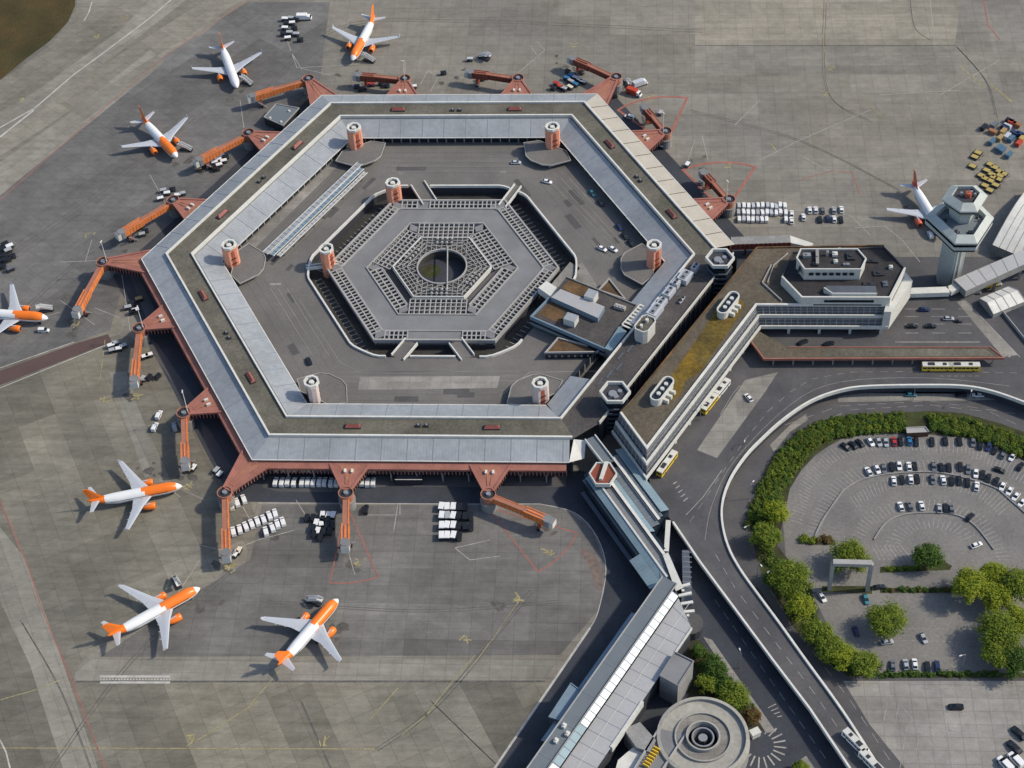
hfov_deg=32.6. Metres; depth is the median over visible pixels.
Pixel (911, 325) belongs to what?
parked car
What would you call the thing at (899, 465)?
parked car
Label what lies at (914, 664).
parked car
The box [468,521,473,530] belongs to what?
baggage cart
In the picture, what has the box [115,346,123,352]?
baggage cart
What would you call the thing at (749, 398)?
parked car
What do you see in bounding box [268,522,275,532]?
parked van
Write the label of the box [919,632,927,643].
parked car
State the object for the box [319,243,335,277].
stair tower
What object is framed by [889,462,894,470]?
parked car
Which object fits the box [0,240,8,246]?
baggage cart
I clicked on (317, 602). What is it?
passenger stairs
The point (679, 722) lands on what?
spiral ramp
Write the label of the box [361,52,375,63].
passenger stairs
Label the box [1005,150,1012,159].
freight container
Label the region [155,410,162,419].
parked van
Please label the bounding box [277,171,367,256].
glass canopy
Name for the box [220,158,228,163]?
baggage cart
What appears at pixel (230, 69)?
airliner
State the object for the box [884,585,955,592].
hedge
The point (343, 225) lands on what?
pit parapet
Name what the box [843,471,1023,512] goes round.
kerb
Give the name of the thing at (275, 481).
parked van
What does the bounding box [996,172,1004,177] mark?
container dolly
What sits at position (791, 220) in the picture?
parked car
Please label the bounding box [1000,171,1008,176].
container dolly
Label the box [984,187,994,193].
container dolly
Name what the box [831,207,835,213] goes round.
parked car
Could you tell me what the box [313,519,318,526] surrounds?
baggage cart
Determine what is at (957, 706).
parked car
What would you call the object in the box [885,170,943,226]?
airliner
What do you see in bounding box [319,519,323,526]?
baggage cart
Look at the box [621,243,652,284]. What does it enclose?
corner canopy
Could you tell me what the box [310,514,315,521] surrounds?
baggage cart
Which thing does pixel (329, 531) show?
baggage cart
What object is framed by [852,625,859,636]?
parked car
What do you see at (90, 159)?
apron stands
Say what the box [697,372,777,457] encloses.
pavement
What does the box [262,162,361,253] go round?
glass canopy
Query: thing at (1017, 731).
parked car
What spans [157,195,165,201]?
baggage cart
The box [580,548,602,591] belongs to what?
red patch
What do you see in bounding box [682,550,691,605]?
ribbed shelter
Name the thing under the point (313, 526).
baggage cart
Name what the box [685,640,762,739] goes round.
garden soil
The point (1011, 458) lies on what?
parked car
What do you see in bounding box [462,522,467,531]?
baggage cart
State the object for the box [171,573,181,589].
passenger stairs
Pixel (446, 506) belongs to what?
baggage cart
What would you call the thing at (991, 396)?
retaining wall
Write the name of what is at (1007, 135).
freight container
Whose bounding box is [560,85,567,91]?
baggage cart
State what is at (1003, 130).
freight container
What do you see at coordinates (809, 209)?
parked car
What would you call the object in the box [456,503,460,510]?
baggage cart
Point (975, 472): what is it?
parked car
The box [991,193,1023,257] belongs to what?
tent hall
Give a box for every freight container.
[979,123,987,131]
[988,128,997,135]
[988,137,995,145]
[990,121,998,128]
[995,143,1002,151]
[996,134,1003,142]
[998,146,1006,154]
[999,127,1007,134]
[1000,123,1009,130]
[1003,132,1011,140]
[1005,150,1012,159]
[1007,119,1015,126]
[1007,134,1015,143]
[1010,129,1017,136]
[1013,121,1021,128]
[1015,139,1022,147]
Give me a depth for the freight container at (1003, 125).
771.84 m
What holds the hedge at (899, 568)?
on the planting bed at (916, 419)
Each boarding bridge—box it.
[71,240,113,318]
[114,195,179,241]
[129,306,149,388]
[176,390,194,470]
[192,128,255,169]
[217,486,235,563]
[246,74,313,107]
[338,486,355,552]
[352,60,411,90]
[464,69,523,87]
[480,487,556,531]
[567,54,622,94]
[640,103,672,149]
[698,168,735,217]
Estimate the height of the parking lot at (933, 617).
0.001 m
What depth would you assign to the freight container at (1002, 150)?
761.43 m
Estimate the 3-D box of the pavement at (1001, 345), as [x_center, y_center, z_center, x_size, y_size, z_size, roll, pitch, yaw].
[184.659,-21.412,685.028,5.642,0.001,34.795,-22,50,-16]
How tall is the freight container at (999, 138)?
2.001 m
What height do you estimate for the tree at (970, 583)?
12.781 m
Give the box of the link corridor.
[730,235,812,253]
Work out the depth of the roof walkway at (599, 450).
642.38 m
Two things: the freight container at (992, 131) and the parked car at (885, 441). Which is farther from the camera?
the freight container at (992, 131)
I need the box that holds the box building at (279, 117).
[264,104,299,130]
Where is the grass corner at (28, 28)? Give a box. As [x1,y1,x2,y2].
[0,0,74,79]
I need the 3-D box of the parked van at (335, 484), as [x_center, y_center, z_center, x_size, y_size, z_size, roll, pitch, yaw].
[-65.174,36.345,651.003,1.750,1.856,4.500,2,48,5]
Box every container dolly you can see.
[967,163,978,169]
[970,153,979,159]
[973,149,983,155]
[976,172,986,177]
[979,182,989,187]
[980,175,988,180]
[981,167,991,172]
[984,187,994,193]
[985,161,995,166]
[986,171,995,175]
[986,178,995,183]
[989,164,999,169]
[990,182,1000,188]
[994,177,1003,182]
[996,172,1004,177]
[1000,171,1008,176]
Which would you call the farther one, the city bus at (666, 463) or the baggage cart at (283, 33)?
the baggage cart at (283, 33)
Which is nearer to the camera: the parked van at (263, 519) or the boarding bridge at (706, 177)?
the parked van at (263, 519)
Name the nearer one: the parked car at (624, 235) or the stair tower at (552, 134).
the parked car at (624, 235)
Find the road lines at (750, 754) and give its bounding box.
[715,401,1014,767]
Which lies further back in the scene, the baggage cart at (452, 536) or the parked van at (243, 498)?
the parked van at (243, 498)
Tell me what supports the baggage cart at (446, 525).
on the apron stands at (419, 566)
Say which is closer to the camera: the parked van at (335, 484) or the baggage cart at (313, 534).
the baggage cart at (313, 534)
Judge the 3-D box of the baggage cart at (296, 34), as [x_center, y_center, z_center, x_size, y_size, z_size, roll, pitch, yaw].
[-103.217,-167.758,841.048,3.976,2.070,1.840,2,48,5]
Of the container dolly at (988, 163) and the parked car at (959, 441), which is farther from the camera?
the container dolly at (988, 163)
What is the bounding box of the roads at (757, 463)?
[723,257,1023,767]
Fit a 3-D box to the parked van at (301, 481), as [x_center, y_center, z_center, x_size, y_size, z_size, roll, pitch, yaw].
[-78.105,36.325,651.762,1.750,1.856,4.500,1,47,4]
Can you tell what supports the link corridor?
on the apron at (933, 136)
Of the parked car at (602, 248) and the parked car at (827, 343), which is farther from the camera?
the parked car at (602, 248)
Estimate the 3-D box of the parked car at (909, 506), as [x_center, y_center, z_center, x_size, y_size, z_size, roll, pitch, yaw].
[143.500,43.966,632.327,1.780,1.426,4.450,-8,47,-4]
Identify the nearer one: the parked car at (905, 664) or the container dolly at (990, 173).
the parked car at (905, 664)
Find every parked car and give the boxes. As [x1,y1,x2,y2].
[306,357,312,364]
[511,160,520,164]
[542,179,551,184]
[588,189,596,196]
[597,199,604,206]
[597,245,606,251]
[608,245,617,252]
[615,223,623,230]
[621,232,628,239]
[627,239,634,246]
[744,393,753,401]
[789,217,793,224]
[797,339,808,345]
[801,214,805,220]
[807,207,811,213]
[813,206,817,213]
[817,216,822,222]
[817,591,826,602]
[823,341,834,346]
[825,215,830,222]
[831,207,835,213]
[832,215,836,222]
[838,216,843,222]
[839,206,843,212]
[840,442,850,450]
[848,441,858,449]
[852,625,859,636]
[855,439,864,447]
[862,593,869,604]
[864,467,872,476]
[866,437,874,446]
[872,584,885,590]
[873,464,880,473]
[875,437,881,446]
[880,464,886,473]
[880,639,893,645]
[882,437,888,446]
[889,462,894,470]
[890,660,895,670]
[891,437,896,445]
[891,476,896,485]
[896,461,901,469]
[897,437,903,445]
[897,502,904,511]
[899,475,904,484]
[902,659,908,669]
[905,392,916,396]
[906,323,917,328]
[906,436,912,445]
[906,462,911,470]
[906,501,913,510]
[908,475,913,483]
[911,658,917,669]
[912,462,917,470]
[913,437,918,446]
[914,474,919,483]
[918,307,929,311]
[918,501,924,510]
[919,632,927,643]
[924,661,930,672]
[925,323,935,328]
[929,437,934,446]
[929,475,935,484]
[931,462,936,471]
[934,660,939,671]
[936,503,941,513]
[938,463,944,471]
[940,475,946,484]
[942,316,953,320]
[942,436,947,445]
[943,503,948,512]
[946,463,951,472]
[948,476,953,485]
[948,504,953,513]
[948,703,963,710]
[955,392,966,397]
[956,476,961,485]
[957,437,962,445]
[957,462,962,471]
[965,464,970,473]
[965,478,969,487]
[965,512,974,521]
[970,437,975,446]
[970,541,982,548]
[972,393,983,397]
[973,468,977,477]
[974,481,978,490]
[977,441,982,450]
[980,470,984,479]
[985,442,991,450]
[985,473,991,482]
[991,445,998,454]
[992,477,999,486]
[993,466,1005,473]
[999,450,1005,458]
[999,481,1006,490]
[1005,486,1013,495]
[1006,740,1022,754]
[1008,453,1015,461]
[1010,725,1023,740]
[1011,491,1020,500]
[1016,462,1023,470]
[1017,498,1023,506]
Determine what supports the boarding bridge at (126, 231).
on the apron stands at (90, 159)
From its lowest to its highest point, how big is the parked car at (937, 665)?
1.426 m
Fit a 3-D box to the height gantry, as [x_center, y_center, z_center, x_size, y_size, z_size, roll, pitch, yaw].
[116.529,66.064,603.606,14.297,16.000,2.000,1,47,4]
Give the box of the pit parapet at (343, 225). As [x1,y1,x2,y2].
[307,184,576,357]
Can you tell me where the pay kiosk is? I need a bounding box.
[905,426,928,436]
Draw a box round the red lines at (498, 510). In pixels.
[0,0,999,767]
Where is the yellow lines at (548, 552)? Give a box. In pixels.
[0,2,1012,748]
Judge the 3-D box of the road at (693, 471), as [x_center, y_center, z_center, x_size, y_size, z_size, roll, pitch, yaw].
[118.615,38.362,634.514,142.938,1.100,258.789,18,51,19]
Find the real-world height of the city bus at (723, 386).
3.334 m
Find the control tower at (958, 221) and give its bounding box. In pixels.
[925,185,993,286]
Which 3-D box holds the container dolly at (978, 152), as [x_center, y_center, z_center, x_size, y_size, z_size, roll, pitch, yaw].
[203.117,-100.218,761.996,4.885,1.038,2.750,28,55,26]
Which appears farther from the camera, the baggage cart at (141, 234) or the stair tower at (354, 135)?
the stair tower at (354, 135)
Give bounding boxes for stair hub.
[599,381,630,433]
[705,248,734,297]
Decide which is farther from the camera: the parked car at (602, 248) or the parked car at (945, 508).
the parked car at (602, 248)
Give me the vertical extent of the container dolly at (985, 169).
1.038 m
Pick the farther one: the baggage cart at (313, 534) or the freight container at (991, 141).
the freight container at (991, 141)
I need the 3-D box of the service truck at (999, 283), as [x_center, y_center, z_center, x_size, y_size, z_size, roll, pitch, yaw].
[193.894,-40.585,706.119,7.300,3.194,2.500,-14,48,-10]
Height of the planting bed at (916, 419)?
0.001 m
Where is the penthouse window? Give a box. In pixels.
[797,266,853,275]
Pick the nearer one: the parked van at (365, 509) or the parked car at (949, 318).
the parked van at (365, 509)
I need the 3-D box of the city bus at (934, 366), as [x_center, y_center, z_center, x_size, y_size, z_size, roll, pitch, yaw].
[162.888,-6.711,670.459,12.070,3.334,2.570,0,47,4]
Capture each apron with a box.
[2,0,312,346]
[53,0,1023,680]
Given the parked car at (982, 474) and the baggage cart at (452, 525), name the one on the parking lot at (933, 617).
the parked car at (982, 474)
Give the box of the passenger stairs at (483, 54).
[478,52,490,60]
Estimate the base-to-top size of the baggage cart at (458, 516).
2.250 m
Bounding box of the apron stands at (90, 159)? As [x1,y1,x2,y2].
[0,2,329,366]
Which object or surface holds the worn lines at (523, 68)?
on the apron at (933, 136)
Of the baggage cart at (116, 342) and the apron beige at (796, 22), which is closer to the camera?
the baggage cart at (116, 342)
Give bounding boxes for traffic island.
[248,162,598,389]
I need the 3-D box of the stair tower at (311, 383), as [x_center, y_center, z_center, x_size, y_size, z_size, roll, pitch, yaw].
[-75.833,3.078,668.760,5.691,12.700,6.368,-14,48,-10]
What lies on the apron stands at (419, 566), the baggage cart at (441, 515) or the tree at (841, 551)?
the baggage cart at (441, 515)
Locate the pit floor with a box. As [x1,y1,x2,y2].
[310,195,574,357]
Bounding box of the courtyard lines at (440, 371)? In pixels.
[270,171,643,395]
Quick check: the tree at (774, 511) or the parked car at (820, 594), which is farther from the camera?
the tree at (774, 511)
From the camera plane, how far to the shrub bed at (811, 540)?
623.46 m
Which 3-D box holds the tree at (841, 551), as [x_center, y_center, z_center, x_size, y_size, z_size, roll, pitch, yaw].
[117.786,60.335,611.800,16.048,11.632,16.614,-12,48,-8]
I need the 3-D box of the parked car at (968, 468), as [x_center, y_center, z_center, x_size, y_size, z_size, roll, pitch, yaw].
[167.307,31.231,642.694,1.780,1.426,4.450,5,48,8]
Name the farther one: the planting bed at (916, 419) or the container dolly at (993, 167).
the container dolly at (993, 167)
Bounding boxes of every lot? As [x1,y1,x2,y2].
[783,433,1023,676]
[843,681,1023,767]
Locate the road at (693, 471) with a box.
[649,292,1023,767]
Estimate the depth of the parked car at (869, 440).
652.97 m
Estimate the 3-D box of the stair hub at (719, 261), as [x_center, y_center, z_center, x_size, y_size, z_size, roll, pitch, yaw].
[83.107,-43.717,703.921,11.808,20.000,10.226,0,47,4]
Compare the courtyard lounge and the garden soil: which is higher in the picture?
the courtyard lounge
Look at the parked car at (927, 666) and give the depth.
585.27 m
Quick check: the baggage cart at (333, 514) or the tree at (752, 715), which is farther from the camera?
the baggage cart at (333, 514)
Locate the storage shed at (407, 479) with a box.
[395,474,422,484]
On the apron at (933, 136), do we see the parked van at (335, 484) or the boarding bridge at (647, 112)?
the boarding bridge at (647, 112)
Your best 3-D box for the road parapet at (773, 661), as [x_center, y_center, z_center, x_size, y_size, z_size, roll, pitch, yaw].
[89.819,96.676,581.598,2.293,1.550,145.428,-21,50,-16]
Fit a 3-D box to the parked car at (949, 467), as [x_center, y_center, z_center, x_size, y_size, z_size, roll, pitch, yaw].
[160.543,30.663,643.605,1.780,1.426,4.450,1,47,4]
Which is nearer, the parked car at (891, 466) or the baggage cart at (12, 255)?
the parked car at (891, 466)
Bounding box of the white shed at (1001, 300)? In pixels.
[979,286,1023,317]
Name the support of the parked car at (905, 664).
on the parking lot at (933, 617)
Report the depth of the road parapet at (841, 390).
652.33 m
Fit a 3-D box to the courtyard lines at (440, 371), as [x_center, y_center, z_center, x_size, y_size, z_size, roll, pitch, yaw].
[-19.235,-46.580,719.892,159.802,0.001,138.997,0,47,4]
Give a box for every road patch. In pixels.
[270,167,619,401]
[292,154,597,400]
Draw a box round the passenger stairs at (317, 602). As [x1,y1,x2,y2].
[305,595,322,606]
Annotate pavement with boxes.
[130,275,565,491]
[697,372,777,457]
[703,393,994,767]
[957,300,1017,356]
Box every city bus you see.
[656,449,677,477]
[701,392,718,414]
[714,377,730,397]
[841,727,867,751]
[858,748,883,767]
[921,362,953,371]
[949,362,980,371]
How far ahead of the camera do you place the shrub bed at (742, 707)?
588.93 m
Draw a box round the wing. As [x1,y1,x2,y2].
[527,576,693,767]
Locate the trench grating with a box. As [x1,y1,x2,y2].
[315,204,564,350]
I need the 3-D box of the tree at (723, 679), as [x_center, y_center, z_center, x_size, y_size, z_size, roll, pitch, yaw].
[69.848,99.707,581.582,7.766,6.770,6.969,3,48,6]
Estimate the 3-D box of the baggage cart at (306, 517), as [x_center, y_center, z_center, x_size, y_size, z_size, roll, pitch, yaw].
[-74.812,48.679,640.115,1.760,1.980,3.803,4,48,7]
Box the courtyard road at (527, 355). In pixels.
[224,142,663,407]
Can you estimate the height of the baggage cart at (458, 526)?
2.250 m
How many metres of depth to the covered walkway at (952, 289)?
695.84 m
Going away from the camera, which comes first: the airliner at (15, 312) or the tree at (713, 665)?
the tree at (713, 665)
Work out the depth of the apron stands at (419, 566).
617.40 m
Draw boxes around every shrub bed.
[691,651,757,713]
[757,548,884,679]
[798,532,816,544]
[816,533,833,543]
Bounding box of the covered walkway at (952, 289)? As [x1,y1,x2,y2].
[910,283,959,297]
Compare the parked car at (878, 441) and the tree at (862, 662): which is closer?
the tree at (862, 662)
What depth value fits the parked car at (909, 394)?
668.27 m
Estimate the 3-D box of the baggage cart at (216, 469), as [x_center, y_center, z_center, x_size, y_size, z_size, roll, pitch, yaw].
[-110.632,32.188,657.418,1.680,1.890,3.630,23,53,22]
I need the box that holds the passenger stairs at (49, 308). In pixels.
[35,304,53,312]
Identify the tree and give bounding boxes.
[690,642,706,658]
[694,673,718,693]
[699,652,728,677]
[713,672,733,690]
[715,680,750,709]
[742,706,762,725]
[747,520,785,550]
[758,499,792,523]
[762,570,778,587]
[766,555,815,599]
[783,592,817,622]
[791,759,809,767]
[798,617,834,645]
[811,631,852,662]
[822,642,857,670]
[827,535,875,573]
[848,648,881,678]
[861,597,909,639]
[911,541,946,570]
[951,564,993,604]
[973,608,1023,650]
[978,560,1010,584]
[978,637,1015,668]
[980,579,1013,612]
[995,565,1023,604]
[999,643,1023,679]
[1002,599,1023,637]
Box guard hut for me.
[749,726,760,739]
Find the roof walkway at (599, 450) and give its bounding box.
[585,434,613,464]
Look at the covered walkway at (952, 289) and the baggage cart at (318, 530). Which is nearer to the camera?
the baggage cart at (318, 530)
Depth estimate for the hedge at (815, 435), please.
653.80 m
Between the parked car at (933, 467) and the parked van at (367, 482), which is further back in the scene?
the parked van at (367, 482)
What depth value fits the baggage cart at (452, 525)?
633.68 m
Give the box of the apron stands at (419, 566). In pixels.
[101,505,605,656]
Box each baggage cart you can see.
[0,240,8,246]
[0,251,6,257]
[0,263,5,270]
[3,247,12,253]
[3,256,11,263]
[5,242,13,248]
[6,265,14,272]
[7,252,15,258]
[107,342,114,347]
[108,347,115,353]
[111,340,121,345]
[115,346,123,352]
[119,342,128,348]
[124,304,133,310]
[127,300,134,305]
[129,309,136,315]
[135,296,142,302]
[138,231,146,237]
[141,353,148,359]
[145,352,152,357]
[146,373,152,380]
[154,372,161,379]
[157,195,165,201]
[163,190,169,195]
[169,186,175,192]
[190,463,196,471]
[212,466,220,473]
[213,166,219,172]
[216,470,223,478]
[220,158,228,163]
[232,550,237,558]
[236,546,242,554]
[280,31,286,36]
[281,16,289,21]
[281,25,289,30]
[283,21,289,26]
[284,35,290,40]
[286,30,292,35]
[293,32,300,36]
[297,37,303,42]
[304,513,309,521]
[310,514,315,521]
[310,524,315,531]
[311,530,316,538]
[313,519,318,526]
[315,527,320,534]
[317,533,322,541]
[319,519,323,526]
[321,527,325,535]
[324,521,329,529]
[327,527,331,535]
[330,511,336,519]
[330,521,334,529]
[358,87,364,92]
[384,83,389,87]
[438,502,443,510]
[438,511,444,520]
[439,521,443,530]
[439,531,443,540]
[440,70,447,75]
[444,502,449,510]
[444,511,449,520]
[444,520,449,530]
[444,531,449,540]
[449,530,456,540]
[450,502,455,511]
[450,511,456,520]
[450,520,455,530]
[455,511,461,520]
[455,521,461,530]
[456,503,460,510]
[456,531,461,540]
[461,503,467,511]
[462,512,467,521]
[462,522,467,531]
[468,511,472,520]
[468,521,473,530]
[550,85,556,91]
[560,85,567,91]
[566,84,573,90]
[572,81,578,87]
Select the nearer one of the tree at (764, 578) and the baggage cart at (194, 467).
the tree at (764, 578)
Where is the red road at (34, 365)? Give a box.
[0,334,110,384]
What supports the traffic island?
on the courtyard road at (527, 355)
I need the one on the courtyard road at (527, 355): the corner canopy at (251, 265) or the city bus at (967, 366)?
the corner canopy at (251, 265)
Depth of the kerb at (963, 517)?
628.47 m
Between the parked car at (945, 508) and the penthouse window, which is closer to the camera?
the parked car at (945, 508)
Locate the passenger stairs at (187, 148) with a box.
[177,141,192,151]
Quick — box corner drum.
[678,582,703,640]
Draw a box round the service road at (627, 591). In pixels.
[497,471,877,767]
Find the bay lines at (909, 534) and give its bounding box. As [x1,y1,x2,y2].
[791,438,1023,767]
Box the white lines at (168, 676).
[0,0,605,767]
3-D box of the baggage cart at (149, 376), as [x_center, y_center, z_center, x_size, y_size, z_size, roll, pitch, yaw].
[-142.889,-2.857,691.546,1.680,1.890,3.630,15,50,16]
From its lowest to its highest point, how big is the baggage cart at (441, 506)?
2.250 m
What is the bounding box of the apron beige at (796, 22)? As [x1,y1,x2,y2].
[695,0,959,44]
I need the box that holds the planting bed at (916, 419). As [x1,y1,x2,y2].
[750,411,1023,677]
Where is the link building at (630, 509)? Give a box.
[581,448,682,593]
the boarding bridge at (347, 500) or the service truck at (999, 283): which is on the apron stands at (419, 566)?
the boarding bridge at (347, 500)
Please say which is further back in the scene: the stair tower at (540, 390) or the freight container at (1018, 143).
the freight container at (1018, 143)
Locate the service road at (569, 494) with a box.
[113,98,753,504]
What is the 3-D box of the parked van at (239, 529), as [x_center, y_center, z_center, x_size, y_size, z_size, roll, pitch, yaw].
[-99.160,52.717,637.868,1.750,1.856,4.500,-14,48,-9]
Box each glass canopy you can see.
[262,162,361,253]
[269,167,363,255]
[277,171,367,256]
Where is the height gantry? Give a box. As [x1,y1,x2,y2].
[827,559,873,591]
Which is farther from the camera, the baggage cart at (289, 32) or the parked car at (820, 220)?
the baggage cart at (289, 32)
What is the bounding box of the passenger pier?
[953,250,1023,296]
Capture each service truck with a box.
[296,13,311,20]
[626,85,641,97]
[632,78,647,87]
[985,281,1001,288]
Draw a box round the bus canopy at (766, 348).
[751,331,1003,364]
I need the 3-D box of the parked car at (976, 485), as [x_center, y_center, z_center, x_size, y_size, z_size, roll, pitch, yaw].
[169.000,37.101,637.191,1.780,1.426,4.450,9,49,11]
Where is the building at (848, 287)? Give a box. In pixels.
[612,245,912,479]
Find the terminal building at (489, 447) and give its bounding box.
[105,77,736,495]
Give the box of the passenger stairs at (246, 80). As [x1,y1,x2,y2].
[239,74,252,86]
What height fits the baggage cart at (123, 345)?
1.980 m
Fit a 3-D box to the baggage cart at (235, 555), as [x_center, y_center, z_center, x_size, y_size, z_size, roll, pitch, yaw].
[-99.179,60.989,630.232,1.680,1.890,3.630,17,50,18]
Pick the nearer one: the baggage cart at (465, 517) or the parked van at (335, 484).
the baggage cart at (465, 517)
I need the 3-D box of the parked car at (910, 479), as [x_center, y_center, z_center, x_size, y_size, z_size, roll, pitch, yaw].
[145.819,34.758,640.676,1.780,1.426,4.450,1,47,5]
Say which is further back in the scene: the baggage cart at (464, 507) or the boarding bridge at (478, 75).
the boarding bridge at (478, 75)
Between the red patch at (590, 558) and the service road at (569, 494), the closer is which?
the red patch at (590, 558)
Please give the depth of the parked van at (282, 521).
638.16 m
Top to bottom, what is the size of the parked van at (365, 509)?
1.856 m
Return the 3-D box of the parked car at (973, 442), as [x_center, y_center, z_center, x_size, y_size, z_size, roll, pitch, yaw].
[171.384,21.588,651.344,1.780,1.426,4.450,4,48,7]
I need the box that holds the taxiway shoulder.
[0,0,248,195]
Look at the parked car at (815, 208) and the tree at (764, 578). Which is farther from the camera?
the parked car at (815, 208)
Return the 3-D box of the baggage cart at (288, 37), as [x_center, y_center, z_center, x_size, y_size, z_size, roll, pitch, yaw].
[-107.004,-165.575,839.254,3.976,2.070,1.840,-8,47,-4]
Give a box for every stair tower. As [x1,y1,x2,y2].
[221,239,239,272]
[303,375,320,402]
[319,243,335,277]
[346,122,362,149]
[385,177,401,207]
[531,376,548,406]
[545,121,559,149]
[646,239,661,272]
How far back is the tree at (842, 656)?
582.64 m
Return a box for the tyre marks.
[3,0,996,767]
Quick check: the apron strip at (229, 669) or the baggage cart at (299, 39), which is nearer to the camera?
the apron strip at (229, 669)
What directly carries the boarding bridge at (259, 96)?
on the apron stands at (90, 159)
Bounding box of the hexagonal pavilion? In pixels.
[589,461,616,489]
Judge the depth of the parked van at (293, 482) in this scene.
650.76 m
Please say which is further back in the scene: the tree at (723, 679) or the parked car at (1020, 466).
the parked car at (1020, 466)
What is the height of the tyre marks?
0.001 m
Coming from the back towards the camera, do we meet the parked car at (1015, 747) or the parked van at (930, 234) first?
the parked van at (930, 234)
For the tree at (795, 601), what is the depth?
596.81 m
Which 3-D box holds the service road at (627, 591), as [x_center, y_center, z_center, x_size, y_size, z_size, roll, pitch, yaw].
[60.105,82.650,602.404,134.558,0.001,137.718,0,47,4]
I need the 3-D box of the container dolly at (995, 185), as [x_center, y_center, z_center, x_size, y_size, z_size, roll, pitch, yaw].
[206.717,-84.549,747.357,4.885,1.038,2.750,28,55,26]
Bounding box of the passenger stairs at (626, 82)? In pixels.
[623,77,631,86]
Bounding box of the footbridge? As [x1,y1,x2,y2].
[664,520,670,552]
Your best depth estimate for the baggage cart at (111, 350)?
701.63 m
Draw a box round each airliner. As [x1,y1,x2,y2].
[0,282,47,332]
[82,459,181,529]
[101,584,199,650]
[121,105,187,157]
[192,33,261,87]
[260,599,341,670]
[332,4,399,60]
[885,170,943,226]
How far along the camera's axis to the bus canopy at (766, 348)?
673.26 m
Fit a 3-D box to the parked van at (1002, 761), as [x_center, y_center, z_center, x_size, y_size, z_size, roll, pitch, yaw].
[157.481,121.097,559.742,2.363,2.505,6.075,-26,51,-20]
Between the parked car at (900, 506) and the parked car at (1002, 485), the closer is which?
the parked car at (900, 506)
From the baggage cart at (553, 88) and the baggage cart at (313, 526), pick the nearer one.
the baggage cart at (313, 526)
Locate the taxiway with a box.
[0,0,220,194]
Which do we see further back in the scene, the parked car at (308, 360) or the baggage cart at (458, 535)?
the parked car at (308, 360)
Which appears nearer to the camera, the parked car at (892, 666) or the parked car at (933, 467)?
the parked car at (892, 666)
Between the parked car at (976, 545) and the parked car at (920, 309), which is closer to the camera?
the parked car at (976, 545)
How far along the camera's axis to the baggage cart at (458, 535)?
630.20 m
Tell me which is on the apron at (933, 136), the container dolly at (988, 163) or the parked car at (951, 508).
the container dolly at (988, 163)
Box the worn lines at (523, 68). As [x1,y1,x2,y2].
[17,2,999,590]
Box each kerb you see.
[814,490,843,536]
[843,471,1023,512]
[873,511,994,549]
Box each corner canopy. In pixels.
[231,243,265,283]
[297,372,347,403]
[335,141,385,165]
[507,374,562,404]
[524,140,570,167]
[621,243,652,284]
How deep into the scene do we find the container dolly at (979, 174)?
751.82 m
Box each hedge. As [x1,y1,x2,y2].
[743,410,907,528]
[879,669,998,678]
[883,564,921,572]
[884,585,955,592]
[926,412,1023,456]
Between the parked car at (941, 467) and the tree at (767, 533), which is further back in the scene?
the parked car at (941, 467)
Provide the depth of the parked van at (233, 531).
636.05 m
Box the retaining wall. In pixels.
[725,388,1023,495]
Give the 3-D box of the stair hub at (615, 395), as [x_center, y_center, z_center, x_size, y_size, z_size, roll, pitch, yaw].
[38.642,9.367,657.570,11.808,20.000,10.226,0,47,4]
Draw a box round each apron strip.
[0,372,159,767]
[75,659,557,680]
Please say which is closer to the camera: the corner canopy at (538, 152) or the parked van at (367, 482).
the parked van at (367, 482)
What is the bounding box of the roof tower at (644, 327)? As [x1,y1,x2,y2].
[634,312,655,343]
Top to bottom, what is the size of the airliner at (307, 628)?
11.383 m
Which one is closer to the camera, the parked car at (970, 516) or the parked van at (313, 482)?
the parked car at (970, 516)
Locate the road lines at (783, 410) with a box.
[673,300,1019,759]
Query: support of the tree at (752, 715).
on the garden soil
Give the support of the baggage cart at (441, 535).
on the apron stands at (419, 566)
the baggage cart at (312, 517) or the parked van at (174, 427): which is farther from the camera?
the parked van at (174, 427)
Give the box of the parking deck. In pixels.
[306,180,558,360]
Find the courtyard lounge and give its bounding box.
[530,276,643,360]
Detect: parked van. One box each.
[38,327,49,332]
[150,422,158,431]
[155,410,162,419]
[171,422,177,431]
[230,526,236,536]
[235,498,240,507]
[237,524,242,534]
[240,494,246,504]
[242,521,248,531]
[248,519,254,529]
[254,516,260,526]
[260,514,266,524]
[262,526,268,536]
[266,511,272,520]
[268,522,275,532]
[272,477,278,486]
[272,508,277,518]
[274,519,280,529]
[279,477,284,486]
[279,517,285,526]
[284,477,290,486]
[291,477,296,487]
[299,477,304,486]
[305,477,310,486]
[310,477,315,486]
[316,477,321,486]
[321,477,327,486]
[328,477,333,487]
[333,479,338,487]
[363,504,368,514]
[365,477,369,487]
[370,477,375,486]
[624,114,633,119]
[927,231,933,238]
[996,755,1014,767]
[1007,751,1023,767]
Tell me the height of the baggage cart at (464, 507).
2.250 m
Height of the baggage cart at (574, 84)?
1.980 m
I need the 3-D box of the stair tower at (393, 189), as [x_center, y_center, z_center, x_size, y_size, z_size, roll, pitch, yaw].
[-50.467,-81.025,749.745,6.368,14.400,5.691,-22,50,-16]
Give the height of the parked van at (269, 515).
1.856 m
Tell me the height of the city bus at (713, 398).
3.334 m
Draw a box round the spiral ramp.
[634,697,749,767]
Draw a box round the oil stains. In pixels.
[54,46,924,640]
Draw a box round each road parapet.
[672,521,850,767]
[721,384,1023,757]

